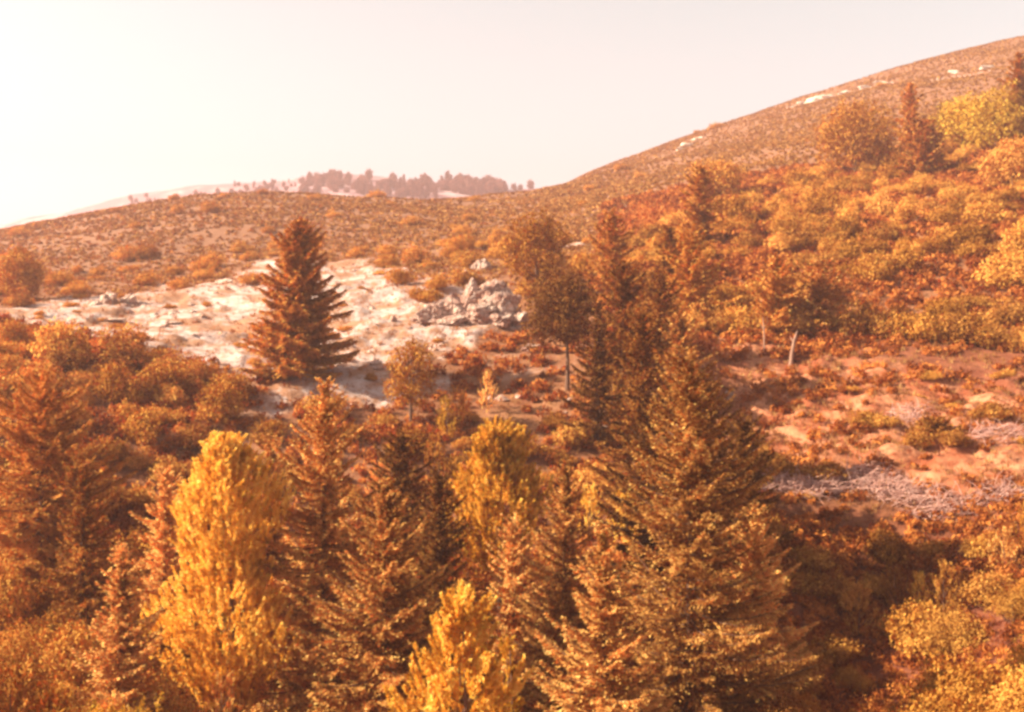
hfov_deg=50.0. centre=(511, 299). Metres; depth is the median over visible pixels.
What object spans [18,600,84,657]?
bush
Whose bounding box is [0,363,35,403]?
bush
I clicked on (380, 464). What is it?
shrub
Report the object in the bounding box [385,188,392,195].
pine
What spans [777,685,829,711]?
bush
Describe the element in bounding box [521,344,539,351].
rock
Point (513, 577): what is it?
fir tree
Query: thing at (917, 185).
bush
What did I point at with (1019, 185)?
bush
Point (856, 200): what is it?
bush
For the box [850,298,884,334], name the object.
bush
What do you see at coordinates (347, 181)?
pine
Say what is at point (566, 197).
scrub
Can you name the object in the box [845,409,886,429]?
bush
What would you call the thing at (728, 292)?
bush
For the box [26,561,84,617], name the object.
bush
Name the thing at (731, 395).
rock
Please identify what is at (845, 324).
bush
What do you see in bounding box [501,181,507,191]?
pine
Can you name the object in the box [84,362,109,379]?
bush
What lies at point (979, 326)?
bush
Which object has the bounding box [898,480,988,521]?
brushwood
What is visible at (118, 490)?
bush
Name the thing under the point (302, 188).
pine
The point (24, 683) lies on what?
shrub
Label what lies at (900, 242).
bush
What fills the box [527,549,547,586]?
shrub
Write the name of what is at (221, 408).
bush
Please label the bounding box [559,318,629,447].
fir tree
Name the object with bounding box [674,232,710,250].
bush
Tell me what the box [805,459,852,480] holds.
bush
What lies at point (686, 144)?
rock
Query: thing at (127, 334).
bush
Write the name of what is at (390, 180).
pine
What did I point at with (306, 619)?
bush
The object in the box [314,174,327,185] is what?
pine
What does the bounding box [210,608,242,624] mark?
bush
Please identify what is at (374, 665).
fir tree
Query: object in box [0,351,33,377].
bush
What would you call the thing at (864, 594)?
shrub
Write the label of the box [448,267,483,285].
bush
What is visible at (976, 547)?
bush
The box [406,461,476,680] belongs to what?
fir tree
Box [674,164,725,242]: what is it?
fir tree
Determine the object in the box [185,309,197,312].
rock
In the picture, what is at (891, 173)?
bush
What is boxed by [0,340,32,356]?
bush
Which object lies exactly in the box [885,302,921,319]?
bush
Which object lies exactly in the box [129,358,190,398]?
bush
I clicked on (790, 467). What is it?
bush
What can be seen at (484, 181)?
pine
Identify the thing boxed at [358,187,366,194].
pine
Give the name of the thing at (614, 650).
fir tree
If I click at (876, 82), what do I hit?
rock
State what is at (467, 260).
bush
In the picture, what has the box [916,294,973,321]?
bush
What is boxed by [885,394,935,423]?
brushwood
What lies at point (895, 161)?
bush
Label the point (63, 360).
bush
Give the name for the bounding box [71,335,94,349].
bush
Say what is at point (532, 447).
bush
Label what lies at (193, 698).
bush
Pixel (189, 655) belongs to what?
bush
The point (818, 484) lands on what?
brushwood
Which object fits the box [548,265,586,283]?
bush
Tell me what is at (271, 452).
fir tree
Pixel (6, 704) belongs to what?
bush
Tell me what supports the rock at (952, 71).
on the ground at (858, 511)
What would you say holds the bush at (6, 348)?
on the ground at (858, 511)
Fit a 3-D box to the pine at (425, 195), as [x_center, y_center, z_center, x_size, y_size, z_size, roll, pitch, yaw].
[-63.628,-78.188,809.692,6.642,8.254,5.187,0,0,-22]
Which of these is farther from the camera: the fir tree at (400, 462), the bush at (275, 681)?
the fir tree at (400, 462)
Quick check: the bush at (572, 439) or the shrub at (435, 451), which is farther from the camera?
the bush at (572, 439)
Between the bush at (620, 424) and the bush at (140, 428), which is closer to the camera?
the bush at (140, 428)
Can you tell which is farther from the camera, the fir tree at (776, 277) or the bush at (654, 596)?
the fir tree at (776, 277)
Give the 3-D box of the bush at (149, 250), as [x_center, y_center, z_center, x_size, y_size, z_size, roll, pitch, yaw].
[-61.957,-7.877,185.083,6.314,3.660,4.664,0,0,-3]
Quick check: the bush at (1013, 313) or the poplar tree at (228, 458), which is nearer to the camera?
the poplar tree at (228, 458)
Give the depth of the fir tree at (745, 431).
62.79 m
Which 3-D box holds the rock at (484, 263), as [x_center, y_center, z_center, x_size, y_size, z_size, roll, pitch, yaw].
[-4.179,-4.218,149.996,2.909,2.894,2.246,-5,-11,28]
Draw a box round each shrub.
[0,653,35,711]
[29,680,75,711]
[92,687,126,711]
[196,667,251,711]
[308,701,343,711]
[365,459,392,496]
[423,432,447,469]
[434,395,462,438]
[448,384,471,426]
[449,460,476,516]
[452,549,484,588]
[463,663,494,694]
[478,370,499,412]
[513,488,546,519]
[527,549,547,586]
[570,382,587,413]
[570,472,584,510]
[577,482,602,538]
[594,371,626,407]
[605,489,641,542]
[841,580,879,635]
[875,564,913,609]
[907,571,933,606]
[922,559,963,615]
[986,525,1023,570]
[1013,502,1023,549]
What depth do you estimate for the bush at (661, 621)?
57.33 m
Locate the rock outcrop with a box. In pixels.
[409,277,528,327]
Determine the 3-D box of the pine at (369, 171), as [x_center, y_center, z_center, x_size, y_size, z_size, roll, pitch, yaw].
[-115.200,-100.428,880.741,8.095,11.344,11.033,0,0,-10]
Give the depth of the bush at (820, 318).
107.14 m
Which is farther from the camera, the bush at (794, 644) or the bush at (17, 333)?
the bush at (17, 333)
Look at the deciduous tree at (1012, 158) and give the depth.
163.90 m
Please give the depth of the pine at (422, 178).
870.50 m
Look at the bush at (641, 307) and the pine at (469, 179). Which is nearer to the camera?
the bush at (641, 307)
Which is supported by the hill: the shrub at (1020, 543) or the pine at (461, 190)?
the pine at (461, 190)
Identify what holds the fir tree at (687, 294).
on the ground at (858, 511)
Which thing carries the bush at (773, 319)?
on the ground at (858, 511)
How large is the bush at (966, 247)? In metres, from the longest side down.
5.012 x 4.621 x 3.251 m
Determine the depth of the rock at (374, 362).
100.74 m
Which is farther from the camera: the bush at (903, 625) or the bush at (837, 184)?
the bush at (837, 184)
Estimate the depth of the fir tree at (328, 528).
49.44 m
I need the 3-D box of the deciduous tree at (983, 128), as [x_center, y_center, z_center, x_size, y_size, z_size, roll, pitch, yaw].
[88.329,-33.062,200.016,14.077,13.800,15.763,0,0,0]
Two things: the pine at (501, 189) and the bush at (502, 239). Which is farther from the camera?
the pine at (501, 189)
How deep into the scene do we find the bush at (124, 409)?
81.57 m
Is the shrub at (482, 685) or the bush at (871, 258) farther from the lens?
the bush at (871, 258)
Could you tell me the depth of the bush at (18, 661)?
42.83 m
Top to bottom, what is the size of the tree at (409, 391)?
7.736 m
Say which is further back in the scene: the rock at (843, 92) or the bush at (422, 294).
the rock at (843, 92)
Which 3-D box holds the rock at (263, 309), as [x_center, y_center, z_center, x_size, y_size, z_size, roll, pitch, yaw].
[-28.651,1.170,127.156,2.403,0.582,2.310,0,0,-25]
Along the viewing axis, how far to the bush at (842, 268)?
126.60 m
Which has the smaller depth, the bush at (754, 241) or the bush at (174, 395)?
the bush at (174, 395)
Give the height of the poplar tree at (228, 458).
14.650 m
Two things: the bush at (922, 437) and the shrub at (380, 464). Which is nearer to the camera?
the shrub at (380, 464)
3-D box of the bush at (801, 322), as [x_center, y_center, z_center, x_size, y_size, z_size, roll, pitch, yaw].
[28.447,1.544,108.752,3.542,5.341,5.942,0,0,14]
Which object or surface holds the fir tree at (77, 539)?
on the ground at (858, 511)
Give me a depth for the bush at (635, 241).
152.45 m
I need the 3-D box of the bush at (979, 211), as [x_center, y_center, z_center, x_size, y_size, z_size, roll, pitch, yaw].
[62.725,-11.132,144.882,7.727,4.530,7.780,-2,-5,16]
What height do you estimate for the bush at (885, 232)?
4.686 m
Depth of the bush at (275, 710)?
42.83 m
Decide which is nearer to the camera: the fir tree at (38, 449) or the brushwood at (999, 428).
the fir tree at (38, 449)
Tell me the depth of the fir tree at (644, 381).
75.59 m
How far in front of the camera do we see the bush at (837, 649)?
59.81 m
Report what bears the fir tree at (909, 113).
on the ground at (858, 511)
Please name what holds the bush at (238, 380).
on the ground at (858, 511)
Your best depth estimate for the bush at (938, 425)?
81.48 m
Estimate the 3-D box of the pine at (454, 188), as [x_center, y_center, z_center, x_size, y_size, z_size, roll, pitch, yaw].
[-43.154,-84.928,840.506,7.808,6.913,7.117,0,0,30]
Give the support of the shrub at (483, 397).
on the ground at (858, 511)
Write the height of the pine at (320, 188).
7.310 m
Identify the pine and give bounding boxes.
[297,185,308,191]
[308,180,314,185]
[313,184,321,192]
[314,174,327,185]
[320,175,326,186]
[328,183,339,191]
[343,177,350,185]
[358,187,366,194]
[360,178,369,187]
[365,168,372,179]
[379,179,387,188]
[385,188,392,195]
[387,177,393,186]
[394,189,402,197]
[396,178,402,190]
[398,188,406,197]
[405,181,411,192]
[416,185,423,198]
[419,173,428,184]
[421,188,428,198]
[424,182,430,195]
[426,177,433,192]
[432,187,438,198]
[439,184,448,190]
[442,178,448,189]
[447,181,456,190]
[450,185,458,192]
[457,185,466,193]
[464,175,472,181]
[465,182,474,194]
[472,184,483,194]
[482,177,486,189]
[484,180,494,191]
[486,184,499,193]
[497,186,505,192]
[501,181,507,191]
[510,182,517,190]
[526,179,534,188]
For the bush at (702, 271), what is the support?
on the ground at (858, 511)
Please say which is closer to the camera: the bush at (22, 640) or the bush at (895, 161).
the bush at (22, 640)
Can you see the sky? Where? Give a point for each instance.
(101, 101)
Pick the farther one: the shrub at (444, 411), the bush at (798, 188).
the bush at (798, 188)
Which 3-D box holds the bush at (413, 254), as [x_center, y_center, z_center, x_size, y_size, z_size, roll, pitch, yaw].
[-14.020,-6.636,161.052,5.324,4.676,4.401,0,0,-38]
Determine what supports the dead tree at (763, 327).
on the ground at (858, 511)
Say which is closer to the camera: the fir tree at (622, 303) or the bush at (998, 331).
the fir tree at (622, 303)
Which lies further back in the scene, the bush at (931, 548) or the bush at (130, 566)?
the bush at (931, 548)
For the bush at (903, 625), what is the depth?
60.26 m
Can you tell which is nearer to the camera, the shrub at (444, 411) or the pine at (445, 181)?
the shrub at (444, 411)
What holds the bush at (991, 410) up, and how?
on the ground at (858, 511)
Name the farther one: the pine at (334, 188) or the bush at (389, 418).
the pine at (334, 188)
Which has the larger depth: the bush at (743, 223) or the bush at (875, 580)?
the bush at (743, 223)
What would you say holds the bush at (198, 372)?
on the ground at (858, 511)
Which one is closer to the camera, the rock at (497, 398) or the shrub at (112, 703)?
the shrub at (112, 703)
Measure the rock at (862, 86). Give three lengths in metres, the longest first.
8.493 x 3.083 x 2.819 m
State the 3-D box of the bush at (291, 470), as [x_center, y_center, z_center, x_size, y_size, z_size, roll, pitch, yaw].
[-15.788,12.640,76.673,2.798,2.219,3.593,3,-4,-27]
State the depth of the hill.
873.79 m
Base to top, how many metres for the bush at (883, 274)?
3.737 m
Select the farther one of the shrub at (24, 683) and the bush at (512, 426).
the bush at (512, 426)
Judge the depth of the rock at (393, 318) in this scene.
116.97 m
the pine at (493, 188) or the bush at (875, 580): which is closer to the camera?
the bush at (875, 580)
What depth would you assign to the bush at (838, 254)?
131.31 m
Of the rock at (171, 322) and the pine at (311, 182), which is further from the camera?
the pine at (311, 182)
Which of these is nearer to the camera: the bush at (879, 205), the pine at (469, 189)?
the bush at (879, 205)
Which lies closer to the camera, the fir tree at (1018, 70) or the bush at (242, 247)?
the bush at (242, 247)
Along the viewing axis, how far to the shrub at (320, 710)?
45.57 m
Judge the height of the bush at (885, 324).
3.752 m
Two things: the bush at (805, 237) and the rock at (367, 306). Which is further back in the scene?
the bush at (805, 237)
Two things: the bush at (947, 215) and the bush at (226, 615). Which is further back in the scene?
the bush at (947, 215)
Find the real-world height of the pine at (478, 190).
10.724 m
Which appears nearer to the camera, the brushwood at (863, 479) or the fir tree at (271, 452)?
the fir tree at (271, 452)
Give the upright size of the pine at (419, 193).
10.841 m
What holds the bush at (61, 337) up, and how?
on the ground at (858, 511)
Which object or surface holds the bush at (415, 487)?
on the ground at (858, 511)
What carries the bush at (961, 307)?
on the ground at (858, 511)
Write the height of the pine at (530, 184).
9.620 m
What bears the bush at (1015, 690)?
on the ground at (858, 511)
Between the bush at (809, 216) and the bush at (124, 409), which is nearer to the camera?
the bush at (124, 409)
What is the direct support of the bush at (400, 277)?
on the ground at (858, 511)
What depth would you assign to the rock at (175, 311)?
123.68 m
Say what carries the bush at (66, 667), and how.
on the ground at (858, 511)
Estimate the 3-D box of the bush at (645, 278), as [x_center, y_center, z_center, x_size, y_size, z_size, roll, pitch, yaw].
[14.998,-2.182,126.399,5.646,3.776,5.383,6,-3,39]
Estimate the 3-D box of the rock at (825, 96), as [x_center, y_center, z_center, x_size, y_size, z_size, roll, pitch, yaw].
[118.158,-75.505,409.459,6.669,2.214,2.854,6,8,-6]
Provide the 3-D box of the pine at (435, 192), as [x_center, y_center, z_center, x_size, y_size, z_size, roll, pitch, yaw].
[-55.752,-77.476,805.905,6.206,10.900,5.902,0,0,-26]
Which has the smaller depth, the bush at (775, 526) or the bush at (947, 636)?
the bush at (947, 636)
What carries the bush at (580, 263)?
on the ground at (858, 511)
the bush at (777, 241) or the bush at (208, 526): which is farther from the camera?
the bush at (777, 241)
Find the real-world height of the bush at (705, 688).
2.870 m
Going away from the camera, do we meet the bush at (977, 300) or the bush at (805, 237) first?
the bush at (977, 300)
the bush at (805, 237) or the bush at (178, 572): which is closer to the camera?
the bush at (178, 572)
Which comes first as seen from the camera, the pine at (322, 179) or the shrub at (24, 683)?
the shrub at (24, 683)
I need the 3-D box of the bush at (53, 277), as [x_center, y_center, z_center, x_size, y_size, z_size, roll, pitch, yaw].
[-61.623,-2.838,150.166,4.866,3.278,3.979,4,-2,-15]
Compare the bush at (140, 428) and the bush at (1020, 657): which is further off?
the bush at (140, 428)
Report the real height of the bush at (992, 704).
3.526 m
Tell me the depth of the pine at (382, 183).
834.95 m
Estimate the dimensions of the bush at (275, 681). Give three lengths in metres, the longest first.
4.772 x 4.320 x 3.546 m
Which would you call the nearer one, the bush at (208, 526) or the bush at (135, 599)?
the bush at (135, 599)
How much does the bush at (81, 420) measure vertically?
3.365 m
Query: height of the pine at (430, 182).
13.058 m
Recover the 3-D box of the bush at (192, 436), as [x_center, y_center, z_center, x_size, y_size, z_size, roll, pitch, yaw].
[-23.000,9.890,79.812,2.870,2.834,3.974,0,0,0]
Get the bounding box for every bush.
[0,318,33,343]
[0,339,29,356]
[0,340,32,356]
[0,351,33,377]
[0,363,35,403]
[0,443,29,478]
[0,491,23,506]
[0,552,35,634]
[0,617,39,666]
[0,622,61,698]
[0,635,63,711]
[1,525,69,578]
[2,283,36,307]
[6,555,43,600]
[7,358,67,390]
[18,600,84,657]
[24,676,85,711]
[26,316,96,360]
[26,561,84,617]
[28,613,113,705]
[30,451,139,513]
[39,395,93,428]
[42,345,92,375]
[44,268,78,285]
[44,676,90,711]
[60,683,126,711]
[61,381,96,405]
[62,446,82,466]
[64,368,97,391]
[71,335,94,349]
[78,434,135,465]
[81,690,164,711]
[82,583,168,672]
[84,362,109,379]
[84,569,161,633]
[90,316,154,351]
[91,335,152,370]
[91,358,142,404]
[91,537,152,588]
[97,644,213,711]
[102,524,191,554]
[109,244,145,261]
[116,397,137,419]
[116,401,164,446]
[125,480,158,506]
[127,441,158,470]
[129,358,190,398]
[131,270,163,285]
[133,242,163,258]
[136,561,226,609]
[140,343,197,371]
[142,625,269,687]
[143,348,169,362]
[143,452,193,482]
[149,404,187,424]
[150,381,188,406]
[170,657,273,711]
[174,417,212,450]
[180,350,225,385]
[188,257,222,271]
[193,379,247,427]
[195,250,228,265]
[195,508,223,529]
[197,367,256,398]
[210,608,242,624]
[215,611,257,649]
[229,239,256,252]
[247,418,291,439]
[248,593,319,658]
[251,657,317,700]
[254,699,288,711]
[257,692,306,711]
[276,453,297,468]
[278,466,304,489]
[294,387,354,414]
[332,422,367,441]
[369,411,398,426]
[381,266,418,285]
[385,473,426,492]
[387,422,437,459]
[401,239,432,263]
[405,285,446,302]
[427,480,455,502]
[440,447,476,472]
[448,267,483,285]
[450,248,493,268]
[456,230,475,249]
[490,412,522,430]
[495,232,525,245]
[510,275,553,297]
[515,432,557,458]
[536,409,571,428]
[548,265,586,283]
[550,418,593,448]
[553,446,577,465]
[565,250,599,276]
[570,455,623,497]
[594,240,632,259]
[602,506,625,524]
[609,412,637,437]
[622,233,648,247]
[624,637,645,662]
[627,243,661,259]
[629,265,658,288]
[631,292,656,322]
[635,222,675,239]
[637,582,671,617]
[640,612,706,646]
[644,281,668,293]
[653,306,690,322]
[660,211,684,226]
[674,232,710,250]
[679,257,715,277]
[682,301,717,331]
[683,661,725,704]
[696,562,730,584]
[704,283,754,305]
[706,305,738,334]
[710,194,730,215]
[719,303,766,333]
[720,191,760,220]
[721,562,792,595]
[732,212,759,229]
[734,231,769,248]
[740,269,796,295]
[744,434,788,465]
[745,683,814,711]
[746,307,771,331]
[756,299,793,332]
[760,514,789,537]
[762,213,804,236]
[763,225,798,251]
[764,458,809,477]
[769,206,801,225]
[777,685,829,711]
[781,166,824,186]
[783,664,824,701]
[784,179,814,193]
[784,250,838,266]
[785,633,823,667]
[786,290,817,333]
[786,545,844,571]
[787,563,849,598]
[789,269,835,295]
[791,221,846,248]
[792,186,849,215]
[796,210,834,225]
[804,300,840,334]
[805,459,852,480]
[808,629,865,664]
[821,244,845,262]
[822,171,860,191]
[828,210,864,238]
[830,573,870,612]
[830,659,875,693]
[831,231,879,258]
[831,290,869,334]
[833,258,863,274]
[842,195,874,205]
[844,177,872,191]
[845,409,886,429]
[848,259,893,281]
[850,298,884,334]
[855,249,911,273]
[857,571,902,598]
[863,190,895,216]
[863,218,901,240]
[863,523,909,567]
[866,306,909,337]
[867,236,892,254]
[870,413,904,427]
[876,149,908,172]
[876,163,906,180]
[876,611,906,635]
[882,597,948,661]
[884,702,914,711]
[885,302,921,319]
[886,308,942,341]
[890,239,927,268]
[891,649,1023,711]
[894,235,924,247]
[897,647,977,711]
[898,420,938,451]
[898,703,938,711]
[899,175,936,192]
[908,230,952,257]
[909,415,962,437]
[910,311,957,340]
[910,599,994,657]
[913,196,943,210]
[914,537,950,557]
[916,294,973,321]
[921,206,962,224]
[927,297,968,311]
[931,307,984,344]
[935,429,974,448]
[940,214,998,247]
[943,196,969,215]
[951,235,995,257]
[951,294,996,308]
[953,562,1014,607]
[957,160,985,172]
[958,197,1018,223]
[959,530,1002,560]
[965,400,1018,422]
[966,312,1002,345]
[967,685,1023,711]
[970,246,1023,288]
[973,312,1015,349]
[977,184,1023,202]
[977,293,1023,325]
[978,579,1023,622]
[983,240,1006,251]
[984,662,1023,711]
[990,198,1023,211]
[997,221,1023,254]
[1003,322,1023,352]
[1003,633,1023,676]
[1008,177,1023,193]
[1013,577,1023,594]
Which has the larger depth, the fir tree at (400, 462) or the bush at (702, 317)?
the bush at (702, 317)
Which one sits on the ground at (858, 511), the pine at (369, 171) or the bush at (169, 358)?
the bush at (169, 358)
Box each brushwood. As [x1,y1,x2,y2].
[758,462,816,492]
[776,470,852,503]
[823,455,906,494]
[868,472,949,507]
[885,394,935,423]
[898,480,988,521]
[961,470,1023,507]
[968,419,1023,448]
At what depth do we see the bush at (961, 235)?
133.04 m
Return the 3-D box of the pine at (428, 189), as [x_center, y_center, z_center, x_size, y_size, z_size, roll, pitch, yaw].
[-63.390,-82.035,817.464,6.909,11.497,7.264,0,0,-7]
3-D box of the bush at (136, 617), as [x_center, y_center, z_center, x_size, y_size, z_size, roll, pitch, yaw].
[-18.918,16.288,52.425,3.753,5.875,4.926,-3,3,35]
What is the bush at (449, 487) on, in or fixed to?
on the ground at (858, 511)
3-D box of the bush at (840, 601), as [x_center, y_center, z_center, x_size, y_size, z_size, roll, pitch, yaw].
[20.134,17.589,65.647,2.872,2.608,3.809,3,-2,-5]
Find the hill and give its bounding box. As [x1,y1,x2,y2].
[0,173,534,227]
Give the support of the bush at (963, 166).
on the ground at (858, 511)
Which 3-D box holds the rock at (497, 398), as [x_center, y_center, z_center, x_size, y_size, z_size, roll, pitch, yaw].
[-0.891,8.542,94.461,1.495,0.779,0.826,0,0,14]
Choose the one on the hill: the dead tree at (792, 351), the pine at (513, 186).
the pine at (513, 186)
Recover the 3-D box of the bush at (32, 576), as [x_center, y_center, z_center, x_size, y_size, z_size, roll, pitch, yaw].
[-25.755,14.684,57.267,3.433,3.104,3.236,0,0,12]
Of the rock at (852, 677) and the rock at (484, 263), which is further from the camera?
the rock at (484, 263)
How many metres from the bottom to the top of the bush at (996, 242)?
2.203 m
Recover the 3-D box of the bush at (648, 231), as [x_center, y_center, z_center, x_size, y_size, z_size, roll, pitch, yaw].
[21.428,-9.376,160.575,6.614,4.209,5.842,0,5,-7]
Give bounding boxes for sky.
[0,0,1023,223]
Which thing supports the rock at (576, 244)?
on the ground at (858, 511)
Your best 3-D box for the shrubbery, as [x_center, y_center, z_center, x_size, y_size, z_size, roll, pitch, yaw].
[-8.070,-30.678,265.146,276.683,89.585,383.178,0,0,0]
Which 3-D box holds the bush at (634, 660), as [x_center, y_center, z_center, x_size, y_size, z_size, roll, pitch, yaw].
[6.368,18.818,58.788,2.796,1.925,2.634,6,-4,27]
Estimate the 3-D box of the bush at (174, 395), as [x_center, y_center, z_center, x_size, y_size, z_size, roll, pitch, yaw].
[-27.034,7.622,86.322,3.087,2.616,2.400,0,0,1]
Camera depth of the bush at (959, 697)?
42.09 m
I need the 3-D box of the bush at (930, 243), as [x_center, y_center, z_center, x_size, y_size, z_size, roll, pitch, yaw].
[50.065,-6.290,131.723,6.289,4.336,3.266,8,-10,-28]
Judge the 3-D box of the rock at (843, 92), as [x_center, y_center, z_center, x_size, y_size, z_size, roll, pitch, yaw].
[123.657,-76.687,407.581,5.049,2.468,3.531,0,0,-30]
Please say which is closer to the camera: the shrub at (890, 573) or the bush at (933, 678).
the bush at (933, 678)
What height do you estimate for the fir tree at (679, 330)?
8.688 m
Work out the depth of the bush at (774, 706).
45.61 m
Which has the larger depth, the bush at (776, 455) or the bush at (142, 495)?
the bush at (776, 455)
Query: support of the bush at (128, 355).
on the ground at (858, 511)
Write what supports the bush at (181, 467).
on the ground at (858, 511)
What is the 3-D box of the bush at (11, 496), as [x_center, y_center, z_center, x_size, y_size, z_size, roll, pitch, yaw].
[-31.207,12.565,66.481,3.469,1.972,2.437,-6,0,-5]
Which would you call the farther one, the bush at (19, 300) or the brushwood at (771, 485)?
the bush at (19, 300)
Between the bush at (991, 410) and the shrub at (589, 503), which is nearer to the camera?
the shrub at (589, 503)
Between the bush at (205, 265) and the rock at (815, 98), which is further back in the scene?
the rock at (815, 98)
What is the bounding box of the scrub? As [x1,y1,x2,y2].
[0,35,1023,305]
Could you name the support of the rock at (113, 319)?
on the ground at (858, 511)
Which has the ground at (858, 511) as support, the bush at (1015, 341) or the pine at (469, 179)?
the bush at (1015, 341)
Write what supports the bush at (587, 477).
on the ground at (858, 511)
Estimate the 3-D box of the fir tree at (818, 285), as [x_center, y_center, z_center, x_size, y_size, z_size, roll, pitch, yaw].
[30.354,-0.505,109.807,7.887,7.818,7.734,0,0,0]
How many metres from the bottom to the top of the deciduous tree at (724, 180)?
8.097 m
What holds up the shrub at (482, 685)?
on the ground at (858, 511)
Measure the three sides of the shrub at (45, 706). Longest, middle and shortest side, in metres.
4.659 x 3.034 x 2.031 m
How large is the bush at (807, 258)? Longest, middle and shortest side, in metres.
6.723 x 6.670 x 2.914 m
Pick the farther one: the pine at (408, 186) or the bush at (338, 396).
the pine at (408, 186)
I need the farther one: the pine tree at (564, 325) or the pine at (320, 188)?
the pine at (320, 188)
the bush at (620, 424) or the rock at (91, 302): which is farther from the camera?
the rock at (91, 302)
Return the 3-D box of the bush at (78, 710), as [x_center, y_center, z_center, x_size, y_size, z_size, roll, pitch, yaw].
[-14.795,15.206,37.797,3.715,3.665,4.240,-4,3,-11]
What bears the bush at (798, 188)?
on the ground at (858, 511)
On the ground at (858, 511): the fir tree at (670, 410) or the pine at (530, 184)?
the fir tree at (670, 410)
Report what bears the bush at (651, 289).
on the ground at (858, 511)
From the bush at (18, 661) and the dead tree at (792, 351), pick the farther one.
the dead tree at (792, 351)
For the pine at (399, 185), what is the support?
on the hill
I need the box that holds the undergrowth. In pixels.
[0,131,1023,711]
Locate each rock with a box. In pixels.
[86,299,103,305]
[98,291,117,303]
[101,318,127,321]
[120,293,139,305]
[159,309,179,316]
[165,321,181,323]
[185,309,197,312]
[214,279,232,284]
[253,308,271,311]
[362,305,375,308]
[369,360,380,364]
[373,365,386,369]
[390,316,396,320]
[437,383,449,387]
[470,258,492,270]
[494,395,508,400]
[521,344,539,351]
[562,242,587,247]
[680,143,693,146]
[724,391,733,400]
[803,95,821,103]
[821,95,833,98]
[837,90,850,95]
[856,85,870,89]
[872,80,890,85]
[947,70,958,73]
[979,65,994,69]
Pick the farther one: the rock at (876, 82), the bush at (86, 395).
the rock at (876, 82)
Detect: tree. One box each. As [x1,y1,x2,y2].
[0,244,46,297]
[0,364,137,585]
[22,455,135,663]
[68,541,167,711]
[128,465,195,652]
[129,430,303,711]
[214,431,313,657]
[234,376,443,711]
[236,217,366,383]
[275,476,482,711]
[344,427,438,628]
[381,335,438,425]
[382,578,533,711]
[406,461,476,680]
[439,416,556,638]
[471,511,543,685]
[495,635,527,711]
[497,456,634,711]
[498,206,571,283]
[516,269,611,390]
[525,520,674,711]
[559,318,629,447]
[568,344,832,711]
[573,258,669,406]
[577,306,675,510]
[582,207,651,306]
[592,395,706,607]
[626,387,706,534]
[628,269,699,362]
[644,309,717,407]
[645,224,681,279]
[645,370,780,552]
[652,224,742,314]
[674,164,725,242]
[678,412,799,578]
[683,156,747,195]
[695,503,818,711]
[728,252,812,336]
[760,317,767,352]
[786,256,851,333]
[788,330,797,365]
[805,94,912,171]
[891,82,926,151]
[893,117,964,176]
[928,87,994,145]
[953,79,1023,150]
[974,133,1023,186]
[990,51,1023,143]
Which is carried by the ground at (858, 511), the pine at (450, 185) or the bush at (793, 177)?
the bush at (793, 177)
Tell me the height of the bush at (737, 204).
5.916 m
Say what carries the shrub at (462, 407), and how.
on the ground at (858, 511)
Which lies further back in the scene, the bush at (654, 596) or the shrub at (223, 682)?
the bush at (654, 596)
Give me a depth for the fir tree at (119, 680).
42.85 m
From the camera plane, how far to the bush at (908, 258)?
125.79 m
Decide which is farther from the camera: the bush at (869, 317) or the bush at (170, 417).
the bush at (869, 317)
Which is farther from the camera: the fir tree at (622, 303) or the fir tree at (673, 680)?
the fir tree at (622, 303)
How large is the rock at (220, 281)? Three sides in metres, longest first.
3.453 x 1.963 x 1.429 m
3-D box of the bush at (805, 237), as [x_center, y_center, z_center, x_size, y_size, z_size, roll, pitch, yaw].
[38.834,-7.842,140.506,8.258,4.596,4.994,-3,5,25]
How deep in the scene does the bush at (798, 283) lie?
118.37 m
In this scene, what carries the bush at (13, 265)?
on the ground at (858, 511)
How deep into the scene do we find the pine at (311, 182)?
842.33 m
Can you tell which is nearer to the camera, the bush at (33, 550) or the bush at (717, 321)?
the bush at (33, 550)
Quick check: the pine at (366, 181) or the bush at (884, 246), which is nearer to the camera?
the bush at (884, 246)
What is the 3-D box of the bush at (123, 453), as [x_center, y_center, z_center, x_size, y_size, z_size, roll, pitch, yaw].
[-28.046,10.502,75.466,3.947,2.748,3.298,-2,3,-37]
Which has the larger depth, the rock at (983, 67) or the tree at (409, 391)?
the rock at (983, 67)
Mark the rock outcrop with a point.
(495, 302)
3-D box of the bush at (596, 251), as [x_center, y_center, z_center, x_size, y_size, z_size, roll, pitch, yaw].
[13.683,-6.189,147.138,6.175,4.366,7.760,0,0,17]
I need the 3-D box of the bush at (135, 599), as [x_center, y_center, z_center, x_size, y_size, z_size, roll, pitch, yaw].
[-19.633,16.135,56.149,4.904,4.457,5.436,0,0,-29]
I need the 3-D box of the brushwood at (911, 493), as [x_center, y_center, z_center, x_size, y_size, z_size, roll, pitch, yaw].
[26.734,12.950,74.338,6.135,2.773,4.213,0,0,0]
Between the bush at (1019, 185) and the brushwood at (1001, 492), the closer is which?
the brushwood at (1001, 492)
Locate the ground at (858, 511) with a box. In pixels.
[0,37,1023,711]
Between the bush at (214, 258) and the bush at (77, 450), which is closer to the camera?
the bush at (77, 450)
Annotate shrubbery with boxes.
[0,81,1023,501]
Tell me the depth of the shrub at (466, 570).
67.78 m
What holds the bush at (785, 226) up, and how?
on the ground at (858, 511)
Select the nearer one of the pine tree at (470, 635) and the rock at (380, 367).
the pine tree at (470, 635)
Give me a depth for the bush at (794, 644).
57.44 m
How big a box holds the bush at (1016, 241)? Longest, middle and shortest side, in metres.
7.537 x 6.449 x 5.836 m
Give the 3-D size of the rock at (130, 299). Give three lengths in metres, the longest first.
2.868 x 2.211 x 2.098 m
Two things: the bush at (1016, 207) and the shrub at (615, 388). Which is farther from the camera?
the bush at (1016, 207)

